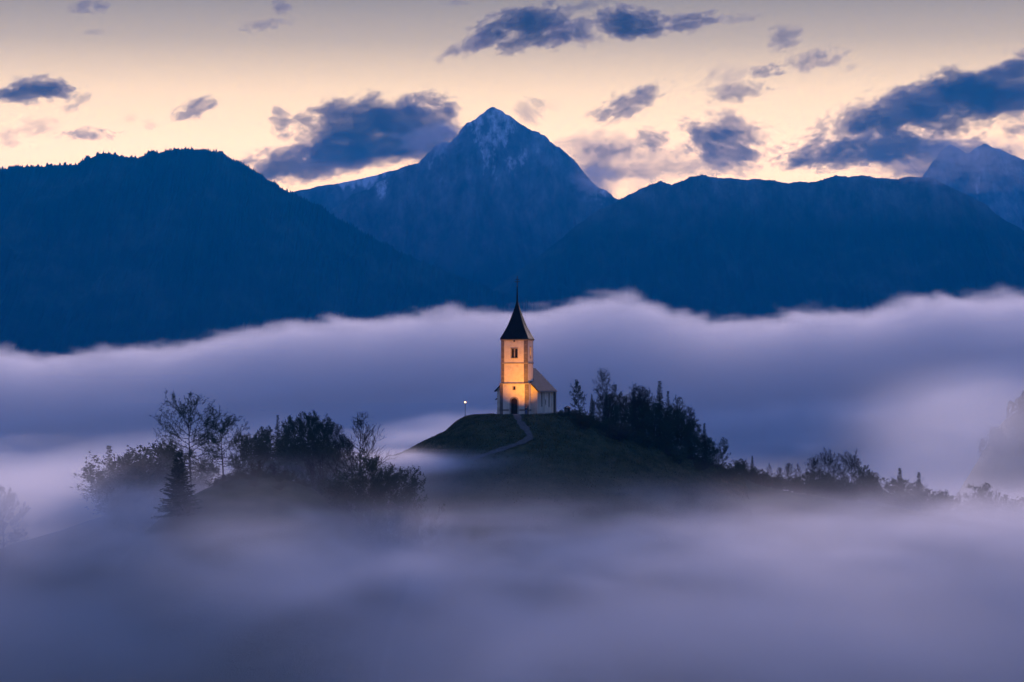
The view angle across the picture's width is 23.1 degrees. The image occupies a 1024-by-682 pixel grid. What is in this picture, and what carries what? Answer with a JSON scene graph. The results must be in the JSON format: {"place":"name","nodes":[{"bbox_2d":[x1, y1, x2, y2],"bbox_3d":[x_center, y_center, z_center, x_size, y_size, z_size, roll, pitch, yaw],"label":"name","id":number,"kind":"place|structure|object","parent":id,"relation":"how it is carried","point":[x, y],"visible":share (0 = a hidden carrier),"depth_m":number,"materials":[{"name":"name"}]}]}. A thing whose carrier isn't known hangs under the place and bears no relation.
{"place":"outdoors","nodes":[
{"label":"outdoors","id":0,"kind":"place"},
{"bbox_2d":[0,146,658,438],"bbox_3d":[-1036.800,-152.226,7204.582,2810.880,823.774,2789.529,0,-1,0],"label":"mountain","id":1,"kind":"structure","parent":0,"point":[132,288],"depth_m":6590.56,"materials":[{"name":"blue"}]},
{"bbox_2d":[293,170,396,211],"bbox_3d":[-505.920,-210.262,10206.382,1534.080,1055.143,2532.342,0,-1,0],"label":"mountain","id":2,"kind":"structure","parent":0,"point":[329,197],"depth_m":10197.25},
{"bbox_2d":[408,415,532,475],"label":"path","id":3,"kind":"structure","parent":0,"point":[525,428],"depth_m":477.34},
{"bbox_2d":[329,107,617,288],"bbox_3d":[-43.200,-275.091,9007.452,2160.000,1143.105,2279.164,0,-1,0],"label":"mountain","id":4,"kind":"structure","parent":0,"point":[492,197],"depth_m":8829.88,"materials":[{"name":"stone"}]},
{"bbox_2d":[0,433,991,449],"bbox_3d":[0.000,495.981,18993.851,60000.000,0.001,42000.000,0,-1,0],"label":"valley ground","id":5,"kind":"structure","parent":0,"point":[850,441],"depth_m":5648.05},
{"bbox_2d":[0,411,1023,681],"bbox_3d":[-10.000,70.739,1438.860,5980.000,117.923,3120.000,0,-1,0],"label":"ground","id":6,"kind":"structure","parent":0,"point":[266,581],"depth_m":427.58,"materials":[{"name":"plant"}]},
{"bbox_2d":[0,485,32,567],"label":"broadleaf tree","id":7,"kind":"object","parent":6,"relation":"on","point":[7,501],"visible":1,"depth_m":451.16,"materials":[{"name":"green plant"}]},
{"bbox_2d":[80,464,118,513],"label":"shrub","id":8,"kind":"object","parent":6,"relation":"on","point":[97,495],"visible":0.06,"depth_m":470.90,"materials":[{"name":"green plant"}]},
{"bbox_2d":[91,445,114,515],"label":"spruce tree","id":9,"kind":"object","parent":6,"relation":"on","point":[108,450],"visible":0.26,"depth_m":475.61,"materials":[{"name":"green plant"}]},
{"bbox_2d":[70,445,221,526],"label":"shrub","id":10,"kind":"object","parent":6,"relation":"on","point":[142,486],"visible":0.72,"depth_m":447.77,"materials":[{"name":"green plant"}]},
{"bbox_2d":[84,449,210,534],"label":"shrub","id":11,"kind":"object","parent":6,"relation":"on","point":[123,515],"visible":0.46,"depth_m":446.01,"materials":[{"name":"green plant"}]},
{"bbox_2d":[149,439,176,515],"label":"broadleaf tree","id":12,"kind":"object","parent":6,"relation":"on","point":[163,448],"visible":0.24,"depth_m":452.89,"materials":[{"name":"green plant"}]},
{"bbox_2d":[126,443,215,512],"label":"shrub","id":13,"kind":"object","parent":6,"relation":"on","point":[160,477],"visible":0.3,"depth_m":450.28,"materials":[{"name":"green plant"}]},
{"bbox_2d":[151,451,202,518],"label":"spruce tree","id":14,"kind":"object","parent":6,"relation":"on","point":[179,498],"visible":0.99,"depth_m":422.79,"materials":[{"name":"green plant"}]},
{"bbox_2d":[149,388,232,492],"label":"broadleaf tree","id":15,"kind":"object","parent":6,"relation":"on","point":[189,413],"visible":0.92,"depth_m":439.45,"materials":[{"name":"green plant"}]},
{"bbox_2d":[205,478,222,486],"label":"shrub","id":16,"kind":"object","parent":6,"relation":"on","point":[216,483],"visible":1,"depth_m":431.67,"materials":[{"name":"green plant"}]},
{"bbox_2d":[191,406,249,474],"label":"broadleaf tree","id":17,"kind":"object","parent":6,"relation":"on","point":[219,439],"visible":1,"depth_m":439.83,"materials":[{"name":"green plant"}]},
{"bbox_2d":[228,471,240,479],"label":"shrub","id":18,"kind":"object","parent":6,"relation":"on","point":[234,476],"visible":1,"depth_m":432.07,"materials":[{"name":"green plant"}]},
{"bbox_2d":[229,431,254,477],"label":"broadleaf tree","id":19,"kind":"object","parent":6,"relation":"on","point":[241,450],"visible":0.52,"depth_m":453.06,"materials":[{"name":"green plant"}]},
{"bbox_2d":[242,433,259,473],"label":"broadleaf tree","id":20,"kind":"object","parent":6,"relation":"on","point":[255,439],"visible":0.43,"depth_m":467.21,"materials":[{"name":"green plant"}]},
{"bbox_2d":[245,459,271,474],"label":"shrub","id":21,"kind":"object","parent":6,"relation":"on","point":[258,468],"visible":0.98,"depth_m":435.27,"materials":[{"name":"green plant"}]},
{"bbox_2d":[256,425,277,467],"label":"broadleaf tree","id":22,"kind":"object","parent":6,"relation":"on","point":[267,431],"visible":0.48,"depth_m":469.12,"materials":[{"name":"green plant"}]},
{"bbox_2d":[242,433,306,470],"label":"shrub","id":23,"kind":"object","parent":6,"relation":"on","point":[264,450],"visible":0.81,"depth_m":463.81,"materials":[{"name":"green plant"}]},
{"bbox_2d":[264,462,286,475],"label":"shrub","id":24,"kind":"object","parent":6,"relation":"on","point":[273,470],"visible":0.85,"depth_m":436.52,"materials":[{"name":"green plant"}]},
{"bbox_2d":[273,415,283,466],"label":"spruce tree","id":25,"kind":"object","parent":6,"relation":"on","point":[277,429],"visible":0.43,"depth_m":471.68,"materials":[{"name":"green plant"}]},
{"bbox_2d":[278,423,297,458],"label":"broadleaf tree","id":26,"kind":"object","parent":6,"relation":"on","point":[286,428],"visible":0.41,"depth_m":469.72,"materials":[{"name":"green plant"}]},
{"bbox_2d":[275,415,302,467],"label":"broadleaf tree","id":27,"kind":"object","parent":6,"relation":"on","point":[290,420],"visible":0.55,"depth_m":470.98,"materials":[{"name":"green plant"}]},
{"bbox_2d":[263,433,328,475],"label":"shrub","id":28,"kind":"object","parent":6,"relation":"on","point":[294,463],"visible":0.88,"depth_m":462.35,"materials":[{"name":"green plant"}]},
{"bbox_2d":[294,410,327,467],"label":"broadleaf tree","id":29,"kind":"object","parent":6,"relation":"on","point":[304,429],"visible":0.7,"depth_m":468.54,"materials":[{"name":"green plant"}]},
{"bbox_2d":[300,425,327,470],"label":"broadleaf tree","id":30,"kind":"object","parent":6,"relation":"on","point":[315,430],"visible":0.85,"depth_m":465.12,"materials":[{"name":"green plant"}]},
{"bbox_2d":[292,452,338,490],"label":"shrub","id":31,"kind":"object","parent":6,"relation":"on","point":[312,476],"visible":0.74,"depth_m":438.87,"materials":[{"name":"green plant"}]},
{"bbox_2d":[310,417,342,469],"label":"broadleaf tree","id":32,"kind":"object","parent":6,"relation":"on","point":[327,427],"visible":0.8,"depth_m":466.92,"materials":[{"name":"green plant"}]},
{"bbox_2d":[315,478,359,508],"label":"shrub","id":33,"kind":"object","parent":6,"relation":"on","point":[324,484],"visible":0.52,"depth_m":432.14,"materials":[{"name":"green plant"}]},
{"bbox_2d":[329,423,345,457],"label":"broadleaf tree","id":34,"kind":"object","parent":6,"relation":"on","point":[336,432],"visible":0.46,"depth_m":469.30,"materials":[{"name":"green plant"}]},
{"bbox_2d":[307,440,371,473],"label":"shrub","id":35,"kind":"object","parent":6,"relation":"on","point":[329,452],"visible":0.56,"depth_m":463.96,"materials":[{"name":"green plant"}]},
{"bbox_2d":[335,435,351,472],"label":"broadleaf tree","id":36,"kind":"object","parent":6,"relation":"on","point":[344,455],"visible":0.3,"depth_m":469.08,"materials":[{"name":"green plant"}]},
{"bbox_2d":[311,470,388,521],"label":"shrub","id":37,"kind":"object","parent":6,"relation":"on","point":[336,504],"visible":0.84,"depth_m":429.25,"materials":[{"name":"green plant"}]},
{"bbox_2d":[321,411,402,522],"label":"bare tree","id":38,"kind":"object","parent":6,"relation":"on","point":[361,423],"visible":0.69,"depth_m":444.18,"materials":[{"name":"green plant"}]},
{"bbox_2d":[340,453,399,550],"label":"broadleaf tree","id":39,"kind":"object","parent":6,"relation":"on","point":[371,466],"visible":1,"depth_m":426.50,"materials":[{"name":"green plant"}]},
{"bbox_2d":[362,462,436,575],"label":"broadleaf tree","id":40,"kind":"object","parent":6,"relation":"on","point":[409,493],"visible":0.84,"depth_m":428.03,"materials":[{"name":"green plant"}]},
{"bbox_2d":[371,496,446,582],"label":"shrub","id":41,"kind":"object","parent":6,"relation":"on","point":[413,534],"visible":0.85,"depth_m":427.75,"materials":[{"name":"green plant"}]},
{"bbox_2d":[569,379,586,413],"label":"broadleaf tree","id":42,"kind":"object","parent":6,"relation":"on","point":[578,395],"visible":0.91,"depth_m":497.62,"materials":[{"name":"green plant"}]},
{"bbox_2d":[567,409,594,429],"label":"shrub","id":43,"kind":"object","parent":6,"relation":"on","point":[582,424],"visible":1,"depth_m":487.62,"materials":[{"name":"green plant"}]},
{"bbox_2d":[588,394,595,419],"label":"spruce tree","id":44,"kind":"object","parent":6,"relation":"on","point":[591,406],"visible":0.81,"depth_m":496.73,"materials":[{"name":"green plant"}]},
{"bbox_2d":[591,367,617,419],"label":"bare tree","id":45,"kind":"object","parent":6,"relation":"on","point":[600,385],"visible":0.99,"depth_m":497.39,"materials":[{"name":"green plant"}]},
{"bbox_2d":[599,394,614,419],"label":"broadleaf tree","id":46,"kind":"object","parent":6,"relation":"on","point":[606,406],"visible":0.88,"depth_m":498.97,"materials":[{"name":"green plant"}]},
{"bbox_2d":[608,383,623,421],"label":"broadleaf tree","id":47,"kind":"object","parent":6,"relation":"on","point":[613,390],"visible":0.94,"depth_m":496.74,"materials":[{"name":"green plant"}]},
{"bbox_2d":[616,393,629,424],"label":"bare tree","id":48,"kind":"object","parent":6,"relation":"on","point":[621,406],"visible":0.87,"depth_m":498.40,"materials":[{"name":"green plant"}]},
{"bbox_2d":[617,395,630,427],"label":"broadleaf tree","id":49,"kind":"object","parent":6,"relation":"on","point":[623,401],"visible":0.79,"depth_m":498.54,"materials":[{"name":"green plant"}]},
{"bbox_2d":[621,404,636,432],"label":"broadleaf tree","id":50,"kind":"object","parent":6,"relation":"on","point":[631,416],"visible":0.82,"depth_m":494.02,"materials":[{"name":"green plant"}]},
{"bbox_2d":[620,384,642,430],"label":"bare tree","id":51,"kind":"object","parent":6,"relation":"on","point":[635,389],"visible":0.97,"depth_m":495.69,"materials":[{"name":"green plant"}]},
{"bbox_2d":[630,385,648,431],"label":"bare tree","id":52,"kind":"object","parent":6,"relation":"on","point":[643,398],"visible":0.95,"depth_m":496.42,"materials":[{"name":"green plant"}]},
{"bbox_2d":[633,405,653,437],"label":"broadleaf tree","id":53,"kind":"object","parent":6,"relation":"on","point":[642,419],"visible":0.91,"depth_m":494.07,"materials":[{"name":"green plant"}]},
{"bbox_2d":[639,388,656,434],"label":"broadleaf tree","id":54,"kind":"object","parent":6,"relation":"on","point":[649,397],"visible":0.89,"depth_m":497.44,"materials":[{"name":"green plant"}]},
{"bbox_2d":[646,401,663,446],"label":"broadleaf tree","id":55,"kind":"object","parent":6,"relation":"on","point":[655,409],"visible":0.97,"depth_m":494.47,"materials":[{"name":"green plant"}]},
{"bbox_2d":[647,381,671,441],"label":"spruce tree","id":56,"kind":"object","parent":6,"relation":"on","point":[659,397],"visible":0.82,"depth_m":496.69,"materials":[{"name":"green plant"}]},
{"bbox_2d":[662,391,674,437],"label":"spruce tree","id":57,"kind":"object","parent":6,"relation":"on","point":[668,403],"visible":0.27,"depth_m":499.64,"materials":[{"name":"green plant"}]},
{"bbox_2d":[656,405,681,449],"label":"broadleaf tree","id":58,"kind":"object","parent":6,"relation":"on","point":[674,424],"visible":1,"depth_m":494.29,"materials":[{"name":"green plant"}]},
{"bbox_2d":[670,394,685,441],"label":"broadleaf tree","id":59,"kind":"object","parent":6,"relation":"on","point":[679,403],"visible":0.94,"depth_m":498.00,"materials":[{"name":"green plant"}]},
{"bbox_2d":[672,409,690,450],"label":"broadleaf tree","id":60,"kind":"object","parent":6,"relation":"on","point":[683,418],"visible":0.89,"depth_m":496.22,"materials":[{"name":"green plant"}]},
{"bbox_2d":[679,425,695,455],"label":"broadleaf tree","id":61,"kind":"object","parent":6,"relation":"on","point":[689,434],"visible":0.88,"depth_m":493.62,"materials":[{"name":"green plant"}]},
{"bbox_2d":[678,406,699,449],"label":"bare tree","id":62,"kind":"object","parent":6,"relation":"on","point":[692,416],"visible":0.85,"depth_m":497.63,"materials":[{"name":"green plant"}]},
{"bbox_2d":[688,419,704,456],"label":"broadleaf tree","id":63,"kind":"object","parent":6,"relation":"on","point":[698,431],"visible":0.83,"depth_m":497.34,"materials":[{"name":"green plant"}]},
{"bbox_2d":[691,436,703,460],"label":"broadleaf tree","id":64,"kind":"object","parent":6,"relation":"on","point":[697,441],"visible":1,"depth_m":492.50,"materials":[{"name":"green plant"}]},
{"bbox_2d":[698,423,708,460],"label":"spruce tree","id":65,"kind":"object","parent":6,"relation":"on","point":[704,440],"visible":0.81,"depth_m":496.58,"materials":[{"name":"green plant"}]},
{"bbox_2d":[703,437,716,465],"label":"broadleaf tree","id":66,"kind":"object","parent":6,"relation":"on","point":[711,447],"visible":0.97,"depth_m":496.27,"materials":[{"name":"green plant"}]},
{"bbox_2d":[709,447,721,464],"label":"broadleaf tree","id":67,"kind":"object","parent":6,"relation":"on","point":[715,458],"visible":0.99,"depth_m":496.31,"materials":[{"name":"green plant"}]},
{"bbox_2d":[709,466,738,480],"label":"shrub","id":68,"kind":"object","parent":6,"relation":"on","point":[721,473],"visible":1,"depth_m":488.83,"materials":[{"name":"green plant"}]},
{"bbox_2d":[717,437,730,466],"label":"broadleaf tree","id":69,"kind":"object","parent":6,"relation":"on","point":[724,449],"visible":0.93,"depth_m":499.16,"materials":[{"name":"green plant"}]},
{"bbox_2d":[726,458,746,472],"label":"shrub","id":70,"kind":"object","parent":6,"relation":"on","point":[737,464],"visible":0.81,"depth_m":500.28,"materials":[{"name":"green plant"}]},
{"bbox_2d":[739,465,764,481],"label":"shrub","id":71,"kind":"object","parent":6,"relation":"on","point":[745,475],"visible":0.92,"depth_m":500.24,"materials":[{"name":"green plant"}]},
{"bbox_2d":[748,468,770,483],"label":"shrub","id":72,"kind":"object","parent":6,"relation":"on","point":[761,476],"visible":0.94,"depth_m":500.76,"materials":[{"name":"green plant"}]},
{"bbox_2d":[749,472,784,486],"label":"shrub","id":73,"kind":"object","parent":6,"relation":"on","point":[764,483],"visible":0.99,"depth_m":499.94,"materials":[{"name":"green plant"}]},
{"bbox_2d":[761,474,783,489],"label":"shrub","id":74,"kind":"object","parent":6,"relation":"on","point":[775,486],"visible":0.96,"depth_m":499.85,"materials":[{"name":"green plant"}]},
{"bbox_2d":[771,477,798,491],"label":"shrub","id":75,"kind":"object","parent":6,"relation":"on","point":[788,485],"visible":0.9,"depth_m":501.26,"materials":[{"name":"green plant"}]},
{"bbox_2d":[783,462,794,481],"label":"bare tree","id":76,"kind":"object","parent":6,"relation":"on","point":[787,467],"visible":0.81,"depth_m":506.43,"materials":[{"name":"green plant"}]},
{"bbox_2d":[779,478,812,492],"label":"shrub","id":77,"kind":"object","parent":6,"relation":"on","point":[800,487],"visible":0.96,"depth_m":502.34,"materials":[{"name":"green plant"}]},
{"bbox_2d":[781,470,827,492],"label":"shrub","id":78,"kind":"object","parent":6,"relation":"on","point":[808,480],"visible":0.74,"depth_m":505.70,"materials":[{"name":"green plant"}]},
{"bbox_2d":[798,479,825,496],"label":"shrub","id":79,"kind":"object","parent":6,"relation":"on","point":[815,490],"visible":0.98,"depth_m":503.77,"materials":[{"name":"green plant"}]},
{"bbox_2d":[803,457,821,478],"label":"bare tree","id":80,"kind":"object","parent":6,"relation":"on","point":[813,466],"visible":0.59,"depth_m":512.35,"materials":[{"name":"brown plant"}]},
{"bbox_2d":[805,471,848,497],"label":"shrub","id":81,"kind":"object","parent":6,"relation":"on","point":[832,480],"visible":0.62,"depth_m":509.11,"materials":[{"name":"green plant"}]},
{"bbox_2d":[810,446,848,486],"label":"bare tree","id":82,"kind":"object","parent":6,"relation":"on","point":[828,463],"visible":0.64,"depth_m":514.04,"materials":[{"name":"brown plant"}]},
{"bbox_2d":[807,481,852,499],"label":"shrub","id":83,"kind":"object","parent":6,"relation":"on","point":[827,491],"visible":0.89,"depth_m":505.94,"materials":[{"name":"green plant"}]},
{"bbox_2d":[818,474,857,501],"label":"shrub","id":84,"kind":"object","parent":6,"relation":"on","point":[846,483],"visible":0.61,"depth_m":507.44,"materials":[{"name":"green plant"}]},
{"bbox_2d":[832,482,871,502],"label":"shrub","id":85,"kind":"object","parent":6,"relation":"on","point":[856,497],"visible":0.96,"depth_m":507.48,"materials":[{"name":"green plant"}]},
{"bbox_2d":[831,447,874,489],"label":"bare tree","id":86,"kind":"object","parent":6,"relation":"on","point":[854,464],"visible":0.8,"depth_m":515.29,"materials":[{"name":"brown plant"}]},
{"bbox_2d":[852,465,873,503],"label":"broadleaf tree","id":87,"kind":"object","parent":6,"relation":"on","point":[864,474],"visible":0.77,"depth_m":513.21,"materials":[{"name":"green plant"}]},
{"bbox_2d":[864,472,879,503],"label":"broadleaf tree","id":88,"kind":"object","parent":6,"relation":"on","point":[875,483],"visible":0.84,"depth_m":513.75,"materials":[{"name":"green plant"}]},
{"bbox_2d":[853,474,919,508],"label":"shrub","id":89,"kind":"object","parent":6,"relation":"on","point":[890,494],"visible":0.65,"depth_m":512.15,"materials":[{"name":"green plant"}]},
{"bbox_2d":[858,477,923,508],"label":"shrub","id":90,"kind":"object","parent":6,"relation":"on","point":[881,496],"visible":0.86,"depth_m":513.33,"materials":[{"name":"green plant"}]},
{"bbox_2d":[913,472,921,501],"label":"spruce tree","id":91,"kind":"object","parent":6,"relation":"on","point":[918,477],"visible":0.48,"depth_m":520.28,"materials":[{"name":"green plant"}]},
{"bbox_2d":[886,482,956,514],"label":"shrub","id":92,"kind":"object","parent":6,"relation":"on","point":[928,508],"visible":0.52,"depth_m":516.13,"materials":[{"name":"green plant"}]},
{"bbox_2d":[904,488,969,517],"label":"shrub","id":93,"kind":"object","parent":6,"relation":"on","point":[956,500],"visible":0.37,"depth_m":516.57,"materials":[{"name":"green plant"}]},
{"bbox_2d":[941,495,960,517],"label":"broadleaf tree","id":94,"kind":"object","parent":6,"relation":"on","point":[953,508],"visible":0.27,"depth_m":523.30,"materials":[{"name":"green plant"}]},
{"bbox_2d":[941,494,1020,524],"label":"shrub","id":95,"kind":"object","parent":6,"relation":"on","point":[982,514],"visible":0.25,"depth_m":524.77,"materials":[{"name":"green plant"}]},
{"bbox_2d":[977,437,990,458],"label":"broadleaf tree","id":96,"kind":"object","parent":6,"relation":"on","point":[982,444],"visible":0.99,"depth_m":892.84,"materials":[{"name":"green plant"}]},
{"bbox_2d":[962,482,1008,522],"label":"broadleaf tree","id":97,"kind":"object","parent":6,"relation":"on","point":[980,490],"visible":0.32,"depth_m":534.65,"materials":[{"name":"green plant"}]},
{"bbox_2d":[1003,405,1010,426],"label":"spruce tree","id":98,"kind":"object","parent":6,"relation":"on","point":[1007,421],"visible":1,"depth_m":882.79,"materials":[{"name":"green plant"}]},
{"bbox_2d":[1006,401,1016,414],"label":"broadleaf tree","id":99,"kind":"object","parent":6,"relation":"on","point":[1012,409],"visible":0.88,"depth_m":891.17,"materials":[{"name":"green plant"}]},
{"bbox_2d":[1014,439,1023,456],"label":"broadleaf tree","id":100,"kind":"object","parent":6,"relation":"on","point":[1019,442],"visible":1,"depth_m":847.50,"materials":[{"name":"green plant"}]},
{"bbox_2d":[1016,400,1023,417],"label":"broadleaf tree","id":101,"kind":"object","parent":6,"relation":"on","point":[1020,402],"visible":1,"depth_m":871.10,"materials":[{"name":"green plant"}]},
{"bbox_2d":[0,0,1023,198],"label":"sky","id":102,"kind":"structure","parent":0,"point":[307,94],"materials":[{"name":"beige"}]},
{"bbox_2d":[494,276,557,414],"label":"church","id":103,"kind":"structure","parent":0,"point":[524,383],"depth_m":500.89,"materials":[{"name":"beige paint"}]},
{"bbox_2d":[510,397,518,413],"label":"door","id":104,"kind":"structure","parent":103,"relation":"in","point":[514,402],"depth_m":500.46,"materials":[{"name":"wood"}]},
{"bbox_2d":[492,174,1023,433],"bbox_3d":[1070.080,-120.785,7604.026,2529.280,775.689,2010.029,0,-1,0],"label":"mountain","id":105,"kind":"structure","parent":0,"point":[859,304],"depth_m":7189.03,"materials":[{"name":"blue"}]},
{"bbox_2d":[922,143,1023,229],"bbox_3d":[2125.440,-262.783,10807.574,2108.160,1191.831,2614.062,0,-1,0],"label":"mountain","id":106,"kind":"structure","parent":0,"point":[992,178],"depth_m":10716.97,"materials":[{"name":"stone"}]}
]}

